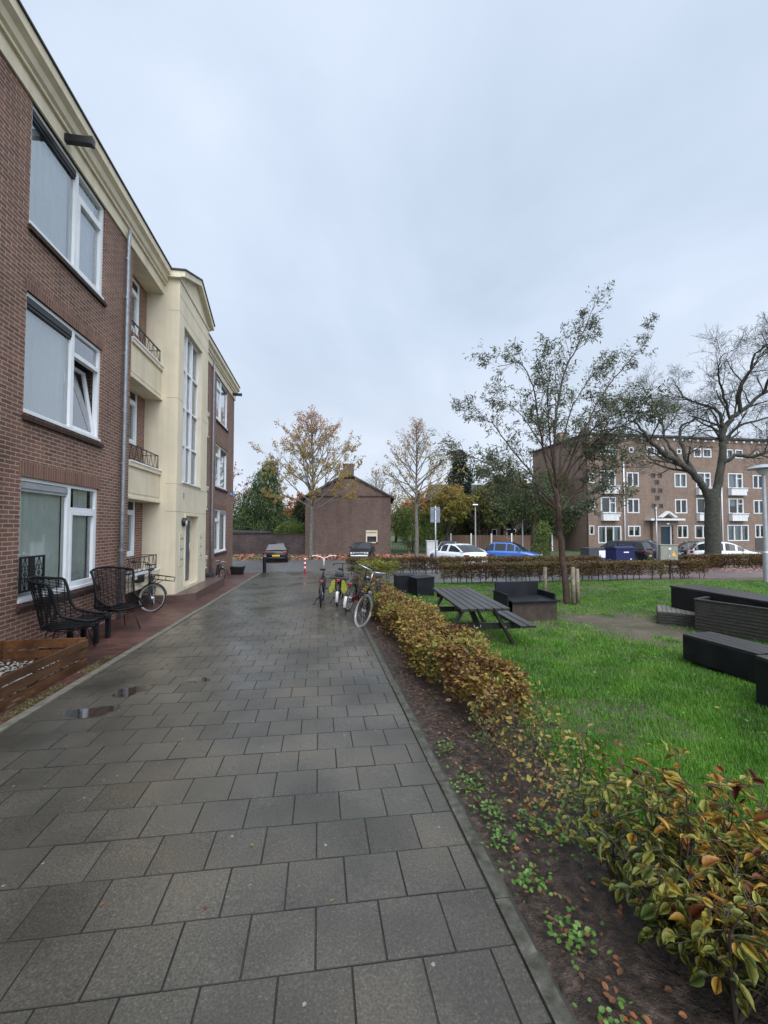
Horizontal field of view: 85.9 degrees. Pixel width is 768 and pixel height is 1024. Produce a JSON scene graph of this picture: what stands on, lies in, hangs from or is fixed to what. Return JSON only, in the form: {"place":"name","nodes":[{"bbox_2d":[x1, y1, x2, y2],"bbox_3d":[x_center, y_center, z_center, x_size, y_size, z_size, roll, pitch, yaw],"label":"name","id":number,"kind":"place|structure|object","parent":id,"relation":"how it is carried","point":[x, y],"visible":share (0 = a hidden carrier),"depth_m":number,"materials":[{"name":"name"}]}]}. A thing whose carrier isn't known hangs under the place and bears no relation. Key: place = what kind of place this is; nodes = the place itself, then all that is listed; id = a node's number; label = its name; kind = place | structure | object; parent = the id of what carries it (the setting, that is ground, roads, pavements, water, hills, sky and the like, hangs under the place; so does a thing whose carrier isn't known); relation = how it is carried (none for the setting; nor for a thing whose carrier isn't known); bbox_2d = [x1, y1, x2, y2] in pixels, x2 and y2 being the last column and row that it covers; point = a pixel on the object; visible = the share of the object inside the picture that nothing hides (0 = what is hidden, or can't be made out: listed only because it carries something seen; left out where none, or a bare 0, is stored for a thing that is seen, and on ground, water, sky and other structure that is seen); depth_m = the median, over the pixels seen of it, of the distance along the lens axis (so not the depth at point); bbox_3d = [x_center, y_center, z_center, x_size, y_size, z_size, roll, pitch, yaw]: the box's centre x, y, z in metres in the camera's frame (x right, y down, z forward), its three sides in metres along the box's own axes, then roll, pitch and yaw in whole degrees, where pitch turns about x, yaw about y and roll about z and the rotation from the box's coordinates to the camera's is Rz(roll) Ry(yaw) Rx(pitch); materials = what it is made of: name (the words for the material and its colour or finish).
{"place":"outdoors","nodes":[
{"label":"outdoors","id":0,"kind":"place"},
{"bbox_2d":[0,572,259,724],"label":"brick pavement","id":1,"kind":"structure","parent":0,"point":[128,635],"depth_m":8.10,"materials":[{"name":"red brick"}]},
{"bbox_2d":[0,637,87,713],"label":"wooden planter","id":2,"kind":"object","parent":1,"relation":"on","point":[75,650],"visible":0.94,"depth_m":5.23,"materials":[{"name":"brown wood"}]},
{"bbox_2d":[0,660,79,700],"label":"pebbles","id":3,"kind":"object","parent":2,"relation":"in","point":[7,668],"visible":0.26,"depth_m":5.33,"materials":[{"name":"white gravel"}]},
{"bbox_2d":[0,655,117,722],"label":"fallen leaves","id":4,"kind":"object","parent":1,"relation":"on","point":[45,692],"visible":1,"depth_m":4.67,"materials":[{"name":"brown plant"}]},
{"bbox_2d":[26,576,106,659],"bbox_3d":[-4.912,1.584,6.372,0.972,1.213,0.786,1,-2,-23],"label":"wicker chair","id":5,"kind":"object","parent":1,"relation":"on","point":[79,623],"visible":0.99,"depth_m":6.24,"materials":[{"name":"black wicker"}]},
{"bbox_2d":[67,614,111,643],"bbox_3d":[-5.137,2.044,7.206,0.480,0.410,0.480,0,-2,-9],"label":"table","id":6,"kind":"object","parent":1,"relation":"on","point":[107,619],"visible":0.41,"depth_m":7.33,"materials":[{"name":"black paint"}]},
{"bbox_2d":[90,566,143,630],"bbox_3d":[-5.219,1.688,8.042,0.972,1.213,0.786,-1,-2,33],"label":"wicker chair","id":7,"kind":"object","parent":1,"relation":"on","point":[119,607],"visible":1,"depth_m":8.25,"materials":[{"name":"black wicker"}]},
{"bbox_2d":[131,561,174,611],"bbox_3d":[-6.002,1.835,10.473,1.762,1.242,0.891,-2,-3,43],"label":"bicycle","id":8,"kind":"object","parent":1,"relation":"on","point":[152,584],"visible":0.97,"depth_m":10.13,"materials":[{"name":"black metal"}]},
{"bbox_2d":[0,571,577,1023],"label":"path","id":9,"kind":"structure","parent":0,"point":[133,691],"depth_m":2.39,"materials":[{"name":"grey concrete"}]},
{"bbox_2d":[311,555,337,606],"bbox_3d":[-1.663,1.852,11.338,0.726,1.312,1.837,2,-2,-6],"label":"bicycle","id":10,"kind":"object","parent":9,"relation":"on","point":[322,581],"visible":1,"depth_m":10.99,"materials":[{"name":"black metal"}]},
{"bbox_2d":[328,563,355,605],"bbox_3d":[-1.161,1.981,11.527,0.652,1.087,1.833,4,-2,-1],"label":"bicycle","id":11,"kind":"object","parent":9,"relation":"on","point":[339,579],"visible":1,"depth_m":10.75,"materials":[{"name":"black metal"}]},
{"bbox_2d":[342,563,375,611],"bbox_3d":[-0.682,1.931,10.677,0.651,1.080,1.838,12,1,15],"label":"bicycle","id":12,"kind":"object","parent":9,"relation":"on","point":[354,597],"visible":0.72,"depth_m":10.36,"materials":[{"name":"black metal"}]},
{"bbox_2d":[354,562,384,627],"bbox_3d":[-0.201,1.745,8.988,0.600,1.338,1.719,-1,-2,21],"label":"bicycle","id":13,"kind":"object","parent":9,"relation":"on","point":[367,594],"visible":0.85,"depth_m":8.55,"materials":[{"name":"black metal"}]},
{"bbox_2d":[294,527,469,592],"bbox_3d":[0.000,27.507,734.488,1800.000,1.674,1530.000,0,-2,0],"label":"ground","id":14,"kind":"structure","parent":0,"point":[393,540],"depth_m":79.01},
{"bbox_2d":[0,0,241,660],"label":"apartment building","id":15,"kind":"structure","parent":14,"relation":"on","point":[119,388],"depth_m":8.25,"materials":[{"name":"red brick"}]},
{"bbox_2d":[18,555,44,593],"bbox_3d":[-5.487,0.955,6.440,0.024,0.544,0.560,0,-2,-9],"label":"window grille","id":16,"kind":"object","parent":15,"relation":"attached to","point":[31,569],"depth_m":6.37,"materials":[{"name":"black metal"}]},
{"bbox_2d":[16,460,100,611],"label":"window","id":17,"kind":"structure","parent":15,"relation":"in","point":[53,523],"depth_m":7.33,"materials":[{"name":"glass"}]},
{"bbox_2d":[22,273,103,447],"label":"window","id":18,"kind":"structure","parent":15,"relation":"in","point":[56,390],"depth_m":7.31,"materials":[{"name":"white glass"}]},
{"bbox_2d":[27,105,106,306],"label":"window","id":19,"kind":"structure","parent":15,"relation":"in","point":[61,216],"depth_m":7.46,"materials":[{"name":"glass"}]},
{"bbox_2d":[127,501,134,556],"bbox_3d":[-6.703,0.398,10.543,0.220,1.500,1.020,0,-2,-9],"label":"window","id":20,"kind":"structure","parent":15,"relation":"in","point":[131,504],"depth_m":10.93,"materials":[{"name":"white paint"}]},
{"bbox_2d":[129,389,136,444],"bbox_3d":[-6.703,-2.515,10.644,0.220,1.470,1.020,0,-2,-9],"label":"window","id":21,"kind":"structure","parent":15,"relation":"in","point":[133,396],"depth_m":11.02,"materials":[{"name":"white paint"}]},
{"bbox_2d":[131,278,139,336],"bbox_3d":[-6.649,-5.473,10.756,0.110,1.430,1.020,0,-2,-9],"label":"window","id":22,"kind":"structure","parent":15,"relation":"in","point":[135,287],"depth_m":11.13,"materials":[{"name":"white paint"}]},
{"bbox_2d":[185,521,189,580],"bbox_3d":[-6.309,1.265,13.004,0.105,1.980,1.140,0,-2,-9],"label":"door","id":23,"kind":"structure","parent":15,"relation":"in","point":[188,526],"depth_m":13.40,"materials":[{"name":"silver metal"}]},
{"bbox_2d":[214,503,226,555],"bbox_3d":[-7.539,0.796,18.860,0.265,2.275,2.310,0,-2,-9],"label":"window","id":24,"kind":"structure","parent":15,"relation":"in","point":[220,515],"depth_m":18.97,"materials":[{"name":"white paint"}]},
{"bbox_2d":[215,438,227,492],"bbox_3d":[-7.529,-2.082,18.962,0.245,2.255,2.310,0,-2,-9],"label":"window","id":25,"kind":"structure","parent":15,"relation":"in","point":[220,474],"depth_m":19.09,"materials":[{"name":"glass"}]},
{"bbox_2d":[216,376,228,432],"bbox_3d":[-7.529,-4.935,19.066,0.245,2.065,2.300,0,-2,-9],"label":"window","id":26,"kind":"structure","parent":15,"relation":"in","point":[221,404],"depth_m":19.22,"materials":[{"name":"glass"}]},
{"bbox_2d":[0,571,262,732],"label":"kerb","id":27,"kind":"structure","parent":14,"relation":"on","point":[6,725],"depth_m":5.36,"materials":[{"name":"grey concrete"}]},
{"bbox_2d":[232,534,304,553],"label":"garden wall","id":28,"kind":"structure","parent":14,"relation":"on","point":[252,543],"depth_m":39.42,"materials":[{"name":"brick"}]},
{"bbox_2d":[389,491,418,541],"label":"tree","id":29,"kind":"object","parent":14,"relation":"on","point":[404,499],"visible":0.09,"depth_m":69.39,"materials":[{"name":"plant"}]},
{"bbox_2d":[335,570,574,1023],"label":"kerb","id":30,"kind":"structure","parent":14,"relation":"on","point":[553,1002],"depth_m":2.12,"materials":[{"name":"grey concrete"}]},
{"bbox_2d":[531,432,767,551],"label":"apartment block","id":31,"kind":"structure","parent":14,"relation":"on","point":[676,498],"depth_m":44.47,"materials":[{"name":"brick"}]},
{"bbox_2d":[601,497,615,512],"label":"window","id":32,"kind":"structure","parent":31,"relation":"in","point":[607,506],"depth_m":43.35,"materials":[{"name":"white glass"}]},
{"bbox_2d":[598,526,621,542],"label":"window","id":33,"kind":"structure","parent":31,"relation":"in","point":[606,534],"depth_m":43.12,"materials":[{"name":"white glass"}]},
{"bbox_2d":[728,473,742,487],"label":"window","id":34,"kind":"structure","parent":31,"relation":"in","point":[733,478],"depth_m":45.67,"materials":[{"name":"white glass"}]},
{"bbox_2d":[728,498,743,512],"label":"window","id":35,"kind":"structure","parent":31,"relation":"in","point":[734,503],"depth_m":45.63,"materials":[{"name":"white glass"}]},
{"bbox_2d":[727,525,748,540],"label":"window","id":36,"kind":"structure","parent":31,"relation":"in","point":[734,532],"depth_m":45.52,"materials":[{"name":"white glass"}]},
{"bbox_2d":[593,311,767,566],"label":"bare tree","id":37,"kind":"object","parent":14,"relation":"on","point":[712,534],"visible":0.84,"depth_m":26.25,"materials":[{"name":"brown plant"}]},
{"bbox_2d":[20,0,767,525],"label":"sky","id":38,"kind":"structure","parent":0,"point":[361,194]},
{"bbox_2d":[232,544,580,559],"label":"verge","id":39,"kind":"structure","parent":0,"point":[568,552],"depth_m":40.63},
{"bbox_2d":[233,459,301,533],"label":"willow tree","id":40,"kind":"object","parent":39,"relation":"on","point":[253,519],"visible":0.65,"depth_m":45.09,"materials":[{"name":"green plant"}]},
{"bbox_2d":[272,517,304,533],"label":"garden bush","id":41,"kind":"object","parent":39,"relation":"on","point":[297,527],"visible":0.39,"depth_m":42.46,"materials":[{"name":"green plant"}]},
{"bbox_2d":[281,491,304,517],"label":"orange tree","id":42,"kind":"object","parent":39,"relation":"on","point":[290,503],"visible":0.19,"depth_m":49.13,"materials":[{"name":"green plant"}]},
{"bbox_2d":[291,499,304,523],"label":"evergreen bush","id":43,"kind":"object","parent":39,"relation":"on","point":[297,512],"visible":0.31,"depth_m":46.35,"materials":[{"name":"green plant"}]},
{"bbox_2d":[249,404,365,558],"bbox_3d":[-6.443,-2.573,34.592,9.765,12.929,9.124,0,-2,0],"label":"maple tree","id":44,"kind":"object","parent":39,"relation":"on","point":[312,429],"visible":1,"depth_m":34.43,"materials":[{"name":"brown plant"}]},
{"bbox_2d":[232,552,425,560],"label":"fallen leaves","id":45,"kind":"object","parent":39,"relation":"on","point":[297,557],"visible":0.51,"depth_m":35.90,"materials":[{"name":"orange plant"}]},
{"bbox_2d":[301,464,393,553],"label":"gable house","id":46,"kind":"structure","parent":39,"relation":"on","point":[341,526],"depth_m":39.30,"materials":[{"name":"brick"}]},
{"bbox_2d":[395,492,428,540],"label":"orange tree","id":47,"kind":"object","parent":39,"relation":"on","point":[406,503],"visible":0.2,"depth_m":59.42,"materials":[{"name":"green plant"}]},
{"bbox_2d":[391,503,443,551],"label":"light green bush","id":48,"kind":"object","parent":39,"relation":"on","point":[408,526],"visible":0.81,"depth_m":43.04,"materials":[{"name":"green plant"}]},
{"bbox_2d":[412,484,478,540],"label":"golden tree","id":49,"kind":"object","parent":39,"relation":"on","point":[448,507],"visible":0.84,"depth_m":42.11,"materials":[{"name":"plant"}]},
{"bbox_2d":[419,513,489,540],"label":"tree","id":50,"kind":"object","parent":39,"relation":"on","point":[464,530],"visible":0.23,"depth_m":49.00,"materials":[{"name":"green plant"}]},
{"bbox_2d":[444,449,474,542],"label":"conifer","id":51,"kind":"object","parent":39,"relation":"on","point":[459,476],"visible":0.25,"depth_m":55.39,"materials":[{"name":"green plant"}]},
{"bbox_2d":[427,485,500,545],"bbox_3d":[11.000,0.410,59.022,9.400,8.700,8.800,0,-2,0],"label":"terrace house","id":52,"kind":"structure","parent":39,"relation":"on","point":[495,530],"depth_m":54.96,"materials":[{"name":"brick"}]},
{"bbox_2d":[455,489,510,547],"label":"golden tree","id":53,"kind":"object","parent":39,"relation":"on","point":[482,508],"visible":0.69,"depth_m":45.21,"materials":[{"name":"green plant"}]},
{"bbox_2d":[472,473,506,543],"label":"side tree","id":54,"kind":"object","parent":39,"relation":"on","point":[489,485],"visible":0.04,"depth_m":53.78,"materials":[{"name":"green plant"}]},
{"bbox_2d":[430,533,557,550],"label":"garden fence","id":55,"kind":"object","parent":39,"relation":"on","point":[484,543],"visible":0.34,"depth_m":44.92,"materials":[{"name":"brown wood"}]},
{"bbox_2d":[471,470,545,541],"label":"golden tree","id":56,"kind":"object","parent":39,"relation":"on","point":[510,526],"visible":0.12,"depth_m":46.53,"materials":[{"name":"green plant"}]},
{"bbox_2d":[516,466,576,550],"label":"side tree","id":57,"kind":"object","parent":39,"relation":"on","point":[565,529],"visible":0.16,"depth_m":44.56,"materials":[{"name":"green plant"}]},
{"bbox_2d":[344,571,629,583],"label":"hedge path","id":58,"kind":"structure","parent":0,"point":[437,579],"depth_m":18.15,"materials":[{"name":"concrete"}]},
{"bbox_2d":[353,558,407,582],"bbox_3d":[-0.228,2.218,16.029,2.329,1.231,1.386,-1,-2,27],"label":"lime bush","id":59,"kind":"object","parent":58,"relation":"on","point":[377,564],"visible":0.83,"depth_m":15.84,"materials":[{"name":"green plant"}]},
{"bbox_2d":[430,506,439,572],"bbox_3d":[2.619,1.390,20.969,0.500,3.420,0.100,0,-2,-8],"label":"sign post","id":60,"kind":"object","parent":58,"relation":"on","point":[435,514],"visible":0.93,"depth_m":21.03,"materials":[{"name":"grey metal"}]},
{"bbox_2d":[345,553,603,573],"bbox_3d":[4.853,2.570,21.128,13.812,1.192,1.034,0,-2,-9],"label":"second hedge","id":61,"kind":"object","parent":58,"relation":"on","point":[433,560],"visible":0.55,"depth_m":20.77,"materials":[{"name":"brown plant"}]},
{"bbox_2d":[232,558,759,571],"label":"street","id":62,"kind":"structure","parent":0,"point":[311,565],"depth_m":27.84,"materials":[{"name":"grey asphalt"}]},
{"bbox_2d":[238,562,292,571],"bbox_3d":[-7.624,3.440,26.284,3.299,0.266,9.572,0,-2,-10],"label":"parking patch","id":63,"kind":"object","parent":62,"relation":"on","point":[270,566],"visible":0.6,"depth_m":25.85,"materials":[{"name":"concrete"}]},
{"bbox_2d":[265,542,289,561],"bbox_3d":[-8.150,3.040,31.513,1.920,1.434,3.960,0,-2,-12],"label":"parked car","id":64,"kind":"object","parent":62,"relation":"on","point":[277,551],"visible":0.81,"depth_m":29.75,"materials":[{"name":"grey metal"}]},
{"bbox_2d":[349,542,374,558],"bbox_3d":[-1.750,3.171,34.110,2.040,1.373,4.760,0,-2,4],"label":"parked car","id":65,"kind":"object","parent":62,"relation":"on","point":[361,549],"visible":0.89,"depth_m":32.61,"materials":[{"name":"black metal"}]},
{"bbox_2d":[371,417,466,556],"bbox_3d":[2.640,-2.206,35.943,7.374,12.345,7.792,1,-2,-35],"label":"maple tree","id":66,"kind":"object","parent":62,"relation":"on","point":[415,490],"visible":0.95,"depth_m":35.50,"materials":[{"name":"brown plant"}]},
{"bbox_2d":[429,543,488,563],"bbox_3d":[4.750,2.774,27.220,2.190,1.433,4.860,1,-2,-24],"label":"parked car","id":67,"kind":"object","parent":62,"relation":"on","point":[456,549],"visible":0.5,"depth_m":26.00,"materials":[{"name":"white metal"}]},
{"bbox_2d":[484,542,542,562],"bbox_3d":[8.750,2.799,28.119,3.760,1.494,1.890,-1,-2,32],"label":"parked car","id":68,"kind":"object","parent":62,"relation":"on","point":[494,549],"visible":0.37,"depth_m":27.70,"materials":[{"name":"blue metal"}]},
{"bbox_2d":[320,566,762,576],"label":"side pavement","id":69,"kind":"structure","parent":0,"point":[405,571],"depth_m":21.94,"materials":[{"name":"grey concrete"}]},
{"bbox_2d":[604,544,634,570],"bbox_3d":[13.100,2.508,22.927,1.260,1.430,0.860,0,-2,-12],"label":"waste container","id":70,"kind":"object","parent":69,"relation":"on","point":[615,552],"visible":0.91,"depth_m":22.59,"materials":[{"name":"blue plastic"}]},
{"bbox_2d":[658,544,677,567],"bbox_3d":[16.599,2.597,24.122,0.940,1.400,0.465,-1,-2,18],"label":"utility cabinet","id":71,"kind":"object","parent":69,"relation":"on","point":[667,551],"visible":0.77,"depth_m":23.96,"materials":[{"name":"silver metal"}]},
{"bbox_2d":[678,551,762,567],"bbox_3d":[21.502,2.771,25.042,8.482,1.266,1.266,0,-2,-13],"label":"third hedge","id":72,"kind":"object","parent":69,"relation":"on","point":[717,559],"visible":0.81,"depth_m":24.54,"materials":[{"name":"brown plant"}]},
{"bbox_2d":[350,592,767,1023],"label":"soil bed","id":73,"kind":"object","parent":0,"point":[651,970],"visible":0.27,"depth_m":2.16,"materials":[{"name":"brown soil"}]},
{"bbox_2d":[350,571,391,606],"bbox_3d":[-0.421,2.212,12.683,1.100,0.897,4.258,0,-2,-8],"label":"beech hedge","id":74,"kind":"object","parent":73,"relation":"on","point":[374,578],"visible":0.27,"depth_m":12.96,"materials":[{"name":"brown plant"}]},
{"bbox_2d":[360,579,534,727],"bbox_3d":[0.415,1.869,7.183,1.078,0.981,7.296,0,-2,-11],"label":"beech hedge","id":75,"kind":"object","parent":73,"relation":"on","point":[445,642],"visible":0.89,"depth_m":4.86,"materials":[{"name":"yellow plant"}]},
{"bbox_2d":[466,696,497,773],"bbox_3d":[0.831,1.746,3.315,0.279,0.562,0.254,2,-3,-43],"label":"sapling","id":76,"kind":"object","parent":73,"relation":"on","point":[476,719],"visible":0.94,"depth_m":3.28,"materials":[{"name":"brown plant"}]},
{"bbox_2d":[468,716,521,800],"bbox_3d":[0.787,1.730,2.921,0.305,0.545,0.312,1,-2,-15],"label":"sapling","id":77,"kind":"object","parent":73,"relation":"on","point":[506,759],"visible":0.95,"depth_m":2.90,"materials":[{"name":"brown plant"}]},
{"bbox_2d":[371,622,686,1023],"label":"fallen leaves","id":78,"kind":"object","parent":73,"relation":"on","point":[619,970],"visible":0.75,"depth_m":1.97,"materials":[{"name":"green plant"}]},
{"bbox_2d":[519,706,570,806],"bbox_3d":[1.174,1.679,2.945,0.329,0.651,0.401,2,-3,-43],"label":"sapling","id":79,"kind":"object","parent":73,"relation":"on","point":[550,769],"visible":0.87,"depth_m":2.93,"materials":[{"name":"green plant"}]},
{"bbox_2d":[462,660,650,856],"bbox_3d":[1.131,1.636,2.998,0.865,0.827,1.833,0,-2,0],"label":"sparse hedge","id":80,"kind":"object","parent":73,"relation":"on","point":[564,791],"visible":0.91,"depth_m":2.74,"materials":[{"name":"green plant"}]},
{"bbox_2d":[424,618,767,1023],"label":"ground weeds","id":81,"kind":"object","parent":73,"relation":"on","point":[575,925],"visible":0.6,"depth_m":2.50,"materials":[{"name":"green plant"}]},
{"bbox_2d":[570,738,767,1023],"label":"bush","id":82,"kind":"object","parent":73,"relation":"on","point":[719,880],"visible":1,"depth_m":1.77,"materials":[{"name":"green plant"}]},
{"bbox_2d":[391,577,767,803],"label":"lawn","id":83,"kind":"structure","parent":0,"point":[644,628],"depth_m":7.45,"materials":[{"name":"green plant"}]},
{"bbox_2d":[393,573,415,593],"bbox_3d":[0.660,2.328,13.477,0.624,0.580,0.624,0,-2,-8],"label":"lawn cube","id":84,"kind":"object","parent":83,"relation":"on","point":[401,581],"visible":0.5,"depth_m":13.18,"materials":[{"name":"black paint"}]},
{"bbox_2d":[409,575,434,596],"bbox_3d":[1.170,2.282,12.828,0.604,0.590,0.604,1,-2,-20],"label":"lawn cube","id":85,"kind":"object","parent":83,"relation":"on","point":[422,585],"visible":0.94,"depth_m":12.59,"materials":[{"name":"black paint"}]},
{"bbox_2d":[430,587,535,644],"bbox_3d":[1.500,1.916,7.558,1.640,0.731,2.200,0,-2,-5],"label":"picnic table","id":86,"kind":"object","parent":83,"relation":"on","point":[469,600],"visible":0.81,"depth_m":6.94,"materials":[{"name":"black wood"}]},
{"bbox_2d":[493,581,560,620],"bbox_3d":[3.136,1.968,9.128,1.160,0.760,0.830,0,-2,-9],"label":"box sofa","id":87,"kind":"object","parent":83,"relation":"on","point":[528,600],"visible":0.81,"depth_m":8.89,"materials":[{"name":"black paint"}]},
{"bbox_2d":[427,280,687,604],"bbox_3d":[4.741,-2.045,11.278,7.352,9.213,4.990,0,-2,0],"label":"slender tree","id":88,"kind":"object","parent":83,"relation":"on","point":[600,440],"visible":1,"depth_m":11.03,"materials":[{"name":"green plant"}]},
{"bbox_2d":[437,558,709,583],"bbox_3d":[8.282,2.358,17.023,12.648,1.127,1.204,0,-2,-13],"label":"front hedge","id":89,"kind":"object","parent":83,"relation":"on","point":[632,566],"visible":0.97,"depth_m":16.74,"materials":[{"name":"brown plant"}]},
{"bbox_2d":[571,567,575,605],"bbox_3d":[5.015,1.980,10.939,0.118,1.042,0.107,0,-2,0],"label":"tree stake","id":90,"kind":"object","parent":83,"relation":"on","point":[573,597],"visible":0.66,"depth_m":10.90,"materials":[{"name":"brown wood"}]},
{"bbox_2d":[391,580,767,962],"bbox_3d":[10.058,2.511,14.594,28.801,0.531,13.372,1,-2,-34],"label":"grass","id":91,"kind":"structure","parent":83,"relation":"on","point":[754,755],"depth_m":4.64,"materials":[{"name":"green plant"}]},
{"bbox_2d":[656,605,695,627],"bbox_3d":[6.176,2.203,8.738,0.666,0.282,0.878,-1,-2,32],"label":"slatted bench","id":92,"kind":"object","parent":83,"relation":"on","point":[669,615],"visible":0.73,"depth_m":8.43,"materials":[{"name":"black paint"}]},
{"bbox_2d":[670,585,767,623],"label":"bar bench","id":93,"kind":"object","parent":83,"relation":"on","point":[682,596],"visible":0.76,"depth_m":8.23,"materials":[{"name":"black paint"}]},
{"bbox_2d":[683,632,767,708],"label":"corner bench","id":94,"kind":"object","parent":83,"relation":"on","point":[744,659],"visible":0.94,"depth_m":5.31,"materials":[{"name":"black paint"}]},
{"bbox_2d":[693,596,767,642],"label":"slatted trough","id":95,"kind":"object","parent":83,"relation":"on","point":[708,618],"visible":0.89,"depth_m":7.35,"materials":[{"name":"black paint"}]},
{"bbox_2d":[746,464,767,581],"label":"street lamp","id":96,"kind":"object","parent":83,"relation":"on","point":[761,470],"visible":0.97,"depth_m":16.55,"materials":[{"name":"white metal"}]},
{"bbox_2d":[544,551,762,561],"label":"forecourt","id":97,"kind":"structure","parent":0,"point":[655,558],"depth_m":37.89,"materials":[{"name":"concrete"}]},
{"bbox_2d":[491,475,573,550],"bbox_3d":[13.018,0.350,36.492,6.607,7.177,5.254,1,-2,-23],"label":"street tree","id":98,"kind":"object","parent":97,"relation":"on","point":[537,512],"visible":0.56,"depth_m":36.24,"materials":[{"name":"green plant"}]},
{"bbox_2d":[529,520,554,555],"bbox_3d":[12.568,2.268,33.181,1.864,3.268,1.984,-2,-3,43],"label":"climbing shrub","id":99,"kind":"object","parent":97,"relation":"on","point":[538,546],"visible":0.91,"depth_m":32.98,"materials":[{"name":"green plant"}]},
{"bbox_2d":[580,547,605,561],"bbox_3d":[13.400,2.853,26.317,1.360,1.160,0.940,0,-2,-8],"label":"waste container","id":100,"kind":"object","parent":97,"relation":"on","point":[593,551],"visible":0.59,"depth_m":25.90,"materials":[{"name":"white plastic"}]},
{"bbox_2d":[601,540,653,559],"bbox_3d":[17.600,2.935,31.116,1.990,1.594,4.460,2,-3,-38],"label":"parked car","id":101,"kind":"object","parent":97,"relation":"on","point":[643,550],"visible":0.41,"depth_m":29.46,"materials":[{"name":"black metal"}]},
{"bbox_2d":[686,541,760,561],"bbox_3d":[23.900,2.833,28.819,4.410,1.514,1.990,-1,-2,28],"label":"parked car","id":102,"kind":"object","parent":97,"relation":"on","point":[726,547],"visible":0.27,"depth_m":28.29,"materials":[{"name":"white metal"}]},
{"bbox_2d":[584,568,762,578],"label":"pavement","id":103,"kind":"structure","parent":0,"point":[729,573],"depth_m":20.11,"materials":[{"name":"grey concrete"}]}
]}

